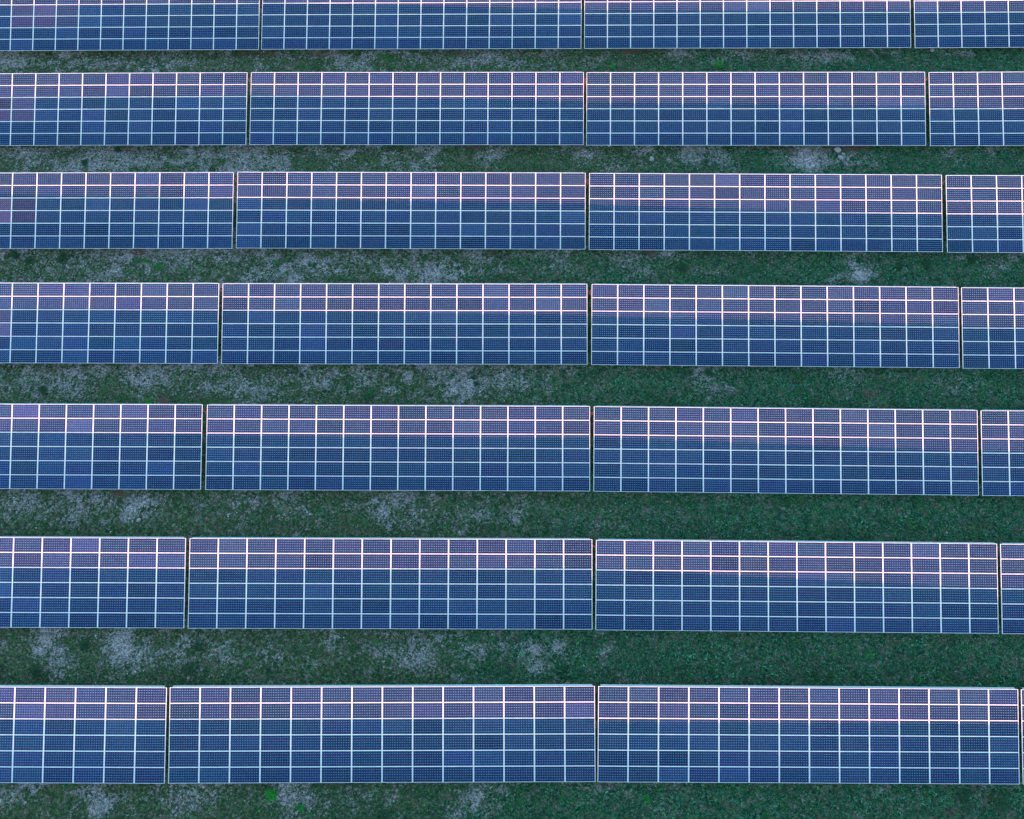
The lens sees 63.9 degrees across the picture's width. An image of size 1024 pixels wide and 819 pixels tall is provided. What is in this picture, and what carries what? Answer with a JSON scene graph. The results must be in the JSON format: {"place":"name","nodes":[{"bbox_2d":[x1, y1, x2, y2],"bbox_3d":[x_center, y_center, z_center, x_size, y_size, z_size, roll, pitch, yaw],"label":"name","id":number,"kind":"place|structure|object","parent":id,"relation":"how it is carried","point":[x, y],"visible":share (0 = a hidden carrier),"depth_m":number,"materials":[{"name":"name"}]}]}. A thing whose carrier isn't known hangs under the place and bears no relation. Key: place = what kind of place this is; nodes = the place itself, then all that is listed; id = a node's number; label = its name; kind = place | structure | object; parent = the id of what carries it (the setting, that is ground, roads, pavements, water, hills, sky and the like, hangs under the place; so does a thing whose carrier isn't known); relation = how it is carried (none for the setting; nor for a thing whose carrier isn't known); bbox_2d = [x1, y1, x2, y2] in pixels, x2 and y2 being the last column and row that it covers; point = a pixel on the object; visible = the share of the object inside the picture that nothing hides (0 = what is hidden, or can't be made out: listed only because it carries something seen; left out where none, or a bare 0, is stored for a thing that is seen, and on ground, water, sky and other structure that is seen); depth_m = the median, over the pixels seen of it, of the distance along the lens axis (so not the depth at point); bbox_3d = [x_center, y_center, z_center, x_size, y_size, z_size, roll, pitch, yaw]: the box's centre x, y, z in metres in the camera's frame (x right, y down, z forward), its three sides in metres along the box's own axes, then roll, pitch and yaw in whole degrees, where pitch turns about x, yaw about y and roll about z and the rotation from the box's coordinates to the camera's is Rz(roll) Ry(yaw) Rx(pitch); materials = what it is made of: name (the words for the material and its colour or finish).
{"place":"outdoors","nodes":[
{"label":"outdoors","id":0,"kind":"place"},
{"bbox_2d":[0,0,1023,818],"bbox_3d":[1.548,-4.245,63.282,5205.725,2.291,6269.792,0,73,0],"label":"ground","id":1,"kind":"structure","parent":0,"point":[294,668],"depth_m":59.90,"materials":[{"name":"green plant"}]},
{"bbox_2d":[12,252,19,259],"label":"shrub","id":2,"kind":"object","parent":1,"relation":"on","point":[15,254],"visible":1,"depth_m":66.01,"materials":[{"name":"green plant"}]},
{"bbox_2d":[25,257,31,262],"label":"shrub","id":3,"kind":"object","parent":1,"relation":"on","point":[28,259],"visible":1,"depth_m":65.87,"materials":[{"name":"green plant"}]},
{"bbox_2d":[29,662,42,675],"bbox_3d":[-32.431,17.735,55.989,1.010,0.351,0.852,42,77,12],"label":"shrub","id":4,"kind":"object","parent":1,"relation":"on","point":[35,671],"visible":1,"depth_m":55.97,"materials":[{"name":"green plant"}]},
{"bbox_2d":[39,385,47,394],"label":"shrub","id":5,"kind":"object","parent":1,"relation":"on","point":[41,388],"visible":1,"depth_m":62.35,"materials":[{"name":"green plant"}]},
{"bbox_2d":[56,253,66,263],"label":"shrub","id":6,"kind":"object","parent":1,"relation":"on","point":[60,257],"visible":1,"depth_m":65.83,"materials":[{"name":"green plant"}]},
{"bbox_2d":[79,639,89,649],"bbox_3d":[-29.518,16.155,56.559,0.932,0.331,0.818,0,73,0],"label":"shrub","id":7,"kind":"object","parent":1,"relation":"on","point":[83,645],"visible":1,"depth_m":56.55,"materials":[{"name":"green plant"}]},
{"bbox_2d":[0,685,168,783],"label":"solar array","id":8,"kind":"object","parent":1,"relation":"on","point":[82,733],"visible":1,"depth_m":53.40,"materials":[{"name":"glass"}]},
{"bbox_2d":[0,536,188,627],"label":"solar array","id":9,"kind":"object","parent":1,"relation":"on","point":[121,582],"visible":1,"depth_m":56.40,"materials":[{"name":"glass"}]},
{"bbox_2d":[0,403,206,489],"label":"solar array","id":10,"kind":"object","parent":1,"relation":"on","point":[146,446],"visible":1,"depth_m":59.39,"materials":[{"name":"glass"}]},
{"bbox_2d":[0,282,222,363],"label":"solar array","id":11,"kind":"object","parent":1,"relation":"on","point":[52,322],"visible":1,"depth_m":62.43,"materials":[{"name":"glass"}]},
{"bbox_2d":[113,146,120,152],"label":"shrub","id":12,"kind":"object","parent":1,"relation":"on","point":[116,148],"visible":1,"depth_m":69.04,"materials":[{"name":"green plant"}]},
{"bbox_2d":[0,172,236,248],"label":"solar array","id":13,"kind":"object","parent":1,"relation":"on","point":[116,210],"visible":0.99,"depth_m":65.50,"materials":[{"name":"glass"}]},
{"bbox_2d":[0,72,250,145],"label":"solar array","id":14,"kind":"object","parent":1,"relation":"on","point":[166,108],"visible":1,"depth_m":68.52,"materials":[{"name":"glass"}]},
{"bbox_2d":[0,0,259,50],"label":"solar array","id":15,"kind":"object","parent":1,"relation":"on","point":[57,25],"visible":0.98,"depth_m":71.50,"materials":[{"name":"glass"}]},
{"bbox_2d":[181,657,198,677],"bbox_3d":[-21.974,17.599,55.930,1.332,0.482,1.390,0,73,0],"label":"shrub","id":16,"kind":"object","parent":1,"relation":"on","point":[188,669],"visible":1,"depth_m":55.96,"materials":[{"name":"green plant"}]},
{"bbox_2d":[189,636,203,651],"bbox_3d":[-21.681,16.116,56.465,1.067,0.458,1.112,0,73,0],"label":"shrub","id":17,"kind":"object","parent":1,"relation":"on","point":[198,646],"visible":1,"depth_m":56.47,"materials":[{"name":"green plant"}]},
{"bbox_2d":[264,788,277,802],"bbox_3d":[-15.693,25.182,53.523,1.021,0.350,1.021,0,73,0],"label":"shrub","id":18,"kind":"object","parent":1,"relation":"on","point":[271,794],"visible":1,"depth_m":53.58,"materials":[{"name":"green plant"}]},
{"bbox_2d":[298,804,303,811],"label":"weed clump","id":19,"kind":"object","parent":1,"relation":"on","point":[301,808],"visible":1,"depth_m":53.45,"materials":[{"name":"green plant"}]},
{"bbox_2d":[345,381,352,388],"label":"weed clump","id":20,"kind":"object","parent":1,"relation":"on","point":[350,385],"visible":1,"depth_m":62.33,"materials":[{"name":"green plant"}]},
{"bbox_2d":[365,390,372,399],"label":"shrub","id":21,"kind":"object","parent":1,"relation":"on","point":[369,394],"visible":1,"depth_m":62.05,"materials":[{"name":"green plant"}]},
{"bbox_2d":[168,684,595,782],"bbox_3d":[-8.448,21.175,54.706,27.924,2.587,6.194,0,87,0],"label":"solar array","id":22,"kind":"object","parent":1,"relation":"on","point":[361,734],"visible":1,"depth_m":53.43,"materials":[{"name":"glass"}]},
{"bbox_2d":[376,809,390,818],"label":"shrub","id":23,"kind":"object","parent":1,"relation":"on","point":[382,814],"visible":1,"depth_m":53.22,"materials":[{"name":"green plant"}]},
{"bbox_2d":[188,537,593,628],"bbox_3d":[-8.337,11.998,57.685,27.924,2.584,6.194,0,87,0],"label":"solar array","id":24,"kind":"object","parent":1,"relation":"on","point":[499,583],"visible":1,"depth_m":56.40,"materials":[{"name":"glass"}]},
{"bbox_2d":[205,404,590,490],"bbox_3d":[-8.225,2.799,60.585,27.924,2.583,6.194,0,87,0],"label":"solar array","id":25,"kind":"object","parent":1,"relation":"on","point":[541,441],"visible":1,"depth_m":59.30,"materials":[{"name":"glass"}]},
{"bbox_2d":[221,283,587,363],"bbox_3d":[-8.146,-6.467,63.541,27.924,2.584,6.194,0,87,0],"label":"solar array","id":26,"kind":"object","parent":1,"relation":"on","point":[476,323],"visible":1,"depth_m":62.26,"materials":[{"name":"glass"}]},
{"bbox_2d":[236,172,586,248],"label":"solar array","id":27,"kind":"object","parent":1,"relation":"on","point":[374,210],"visible":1,"depth_m":65.19,"materials":[{"name":"glass"}]},
{"bbox_2d":[250,72,584,144],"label":"solar array","id":28,"kind":"object","parent":1,"relation":"on","point":[501,108],"visible":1,"depth_m":68.11,"materials":[{"name":"glass"}]},
{"bbox_2d":[261,0,581,49],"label":"solar array","id":29,"kind":"object","parent":1,"relation":"on","point":[393,24],"visible":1,"depth_m":70.95,"materials":[{"name":"glass"}]},
{"bbox_2d":[557,663,567,673],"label":"shrub","id":30,"kind":"object","parent":1,"relation":"on","point":[565,668],"visible":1,"depth_m":56.07,"materials":[{"name":"green plant"}]},
{"bbox_2d":[643,794,650,803],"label":"weed clump","id":31,"kind":"object","parent":1,"relation":"on","point":[648,800],"visible":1,"depth_m":53.67,"materials":[{"name":"green plant"}]},
{"bbox_2d":[677,262,687,270],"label":"shrub","id":32,"kind":"object","parent":1,"relation":"on","point":[683,267],"visible":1,"depth_m":65.04,"materials":[{"name":"green plant"}]},
{"bbox_2d":[705,368,711,376],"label":"shrub","id":33,"kind":"object","parent":1,"relation":"on","point":[707,371],"visible":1,"depth_m":62.44,"materials":[{"name":"green plant"}]},
{"bbox_2d":[705,796,714,807],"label":"shrub","id":34,"kind":"object","parent":1,"relation":"on","point":[709,805],"visible":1,"depth_m":53.65,"materials":[{"name":"green plant"}]},
{"bbox_2d":[715,60,723,67],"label":"shrub","id":35,"kind":"object","parent":1,"relation":"on","point":[720,63],"visible":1,"depth_m":70.44,"materials":[{"name":"green plant"}]},
{"bbox_2d":[582,0,910,48],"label":"solar array","id":36,"kind":"object","parent":1,"relation":"on","point":[760,23],"visible":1,"depth_m":70.18,"materials":[{"name":"glass"}]},
{"bbox_2d":[584,72,925,145],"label":"solar array","id":37,"kind":"object","parent":1,"relation":"on","point":[827,109],"visible":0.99,"depth_m":67.53,"materials":[{"name":"glass"}]},
{"bbox_2d":[586,173,942,251],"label":"solar array","id":38,"kind":"object","parent":1,"relation":"on","point":[792,212],"visible":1,"depth_m":64.79,"materials":[{"name":"glass"}]},
{"bbox_2d":[588,284,959,367],"bbox_3d":[19.888,-6.292,63.367,27.924,2.584,6.194,1,87,1],"label":"solar array","id":39,"kind":"object","parent":1,"relation":"on","point":[814,325],"visible":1,"depth_m":62.09,"materials":[{"name":"glass"}]},
{"bbox_2d":[590,406,978,494],"bbox_3d":[19.763,3.006,60.558,27.924,2.584,6.194,1,87,0],"label":"solar array","id":40,"kind":"object","parent":1,"relation":"on","point":[709,449],"visible":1,"depth_m":59.28,"materials":[{"name":"glass"}]},
{"bbox_2d":[592,539,998,633],"bbox_3d":[19.602,12.220,57.773,27.924,2.583,6.194,1,87,0],"label":"solar array","id":41,"kind":"object","parent":1,"relation":"on","point":[934,587],"visible":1,"depth_m":56.49,"materials":[{"name":"glass"}]},
{"bbox_2d":[596,684,1019,783],"bbox_3d":[19.424,21.338,54.989,27.924,2.583,6.194,1,87,-1],"label":"solar array","id":42,"kind":"object","parent":1,"relation":"on","point":[828,734],"visible":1,"depth_m":53.71,"materials":[{"name":"glass"}]},
{"bbox_2d":[834,147,840,151],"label":"rock","id":43,"kind":"object","parent":1,"relation":"on","point":[837,149],"visible":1,"depth_m":67.83,"materials":[{"name":"stone"}]},
{"bbox_2d":[894,261,904,270],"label":"shrub","id":44,"kind":"object","parent":1,"relation":"on","point":[899,267],"visible":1,"depth_m":64.79,"materials":[{"name":"green plant"}]},
{"bbox_2d":[913,497,924,508],"bbox_3d":[29.519,6.837,59.469,0.951,0.320,0.985,0,73,0],"label":"shrub","id":45,"kind":"object","parent":1,"relation":"on","point":[918,500],"visible":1,"depth_m":59.53,"materials":[{"name":"green plant"}]},
{"bbox_2d":[958,788,971,805],"bbox_3d":[29.843,25.536,54.011,1.083,0.396,1.115,0,73,0],"label":"shrub","id":46,"kind":"object","parent":1,"relation":"on","point":[966,795],"visible":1,"depth_m":54.08,"materials":[{"name":"green plant"}]},
{"bbox_2d":[914,0,1023,47],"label":"solar array","id":47,"kind":"object","parent":1,"relation":"on","point":[968,23],"visible":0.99,"depth_m":69.74,"materials":[{"name":"glass"}]},
{"bbox_2d":[965,254,976,262],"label":"shrub","id":48,"kind":"object","parent":1,"relation":"on","point":[970,259],"visible":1,"depth_m":64.92,"materials":[{"name":"green plant"}]},
{"bbox_2d":[925,71,1023,145],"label":"solar array","id":49,"kind":"object","parent":1,"relation":"on","point":[976,108],"visible":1,"depth_m":67.16,"materials":[{"name":"glass"}]},
{"bbox_2d":[942,175,1023,252],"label":"solar array","id":50,"kind":"object","parent":1,"relation":"on","point":[984,213],"visible":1,"depth_m":64.51,"materials":[{"name":"glass"}]},
{"bbox_2d":[958,287,1023,368],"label":"solar array","id":51,"kind":"object","parent":1,"relation":"on","point":[993,322],"visible":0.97,"depth_m":61.92,"materials":[{"name":"glass"},{"name":"silicon"},{"name":"aluminium"}]},
{"bbox_2d":[978,410,1023,495],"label":"solar array","id":52,"kind":"object","parent":1,"relation":"on","point":[1002,444],"visible":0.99,"depth_m":59.23,"materials":[{"name":"glass"}]},
{"bbox_2d":[990,791,1011,815],"bbox_3d":[32.107,25.869,53.857,1.485,0.521,1.467,0,73,0],"label":"shrub","id":53,"kind":"object","parent":1,"relation":"on","point":[1007,801],"visible":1,"depth_m":53.91,"materials":[{"name":"green plant"}]},
{"bbox_2d":[997,543,1023,633],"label":"solar array","id":54,"kind":"object","parent":1,"relation":"on","point":[1012,580],"visible":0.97,"depth_m":56.56,"materials":[{"name":"glass"}]},
{"bbox_2d":[1018,688,1023,783],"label":"solar array","id":55,"kind":"object","parent":1,"relation":"on","point":[1022,709],"visible":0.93,"depth_m":53.98,"materials":[{"name":"glass"}]}
]}

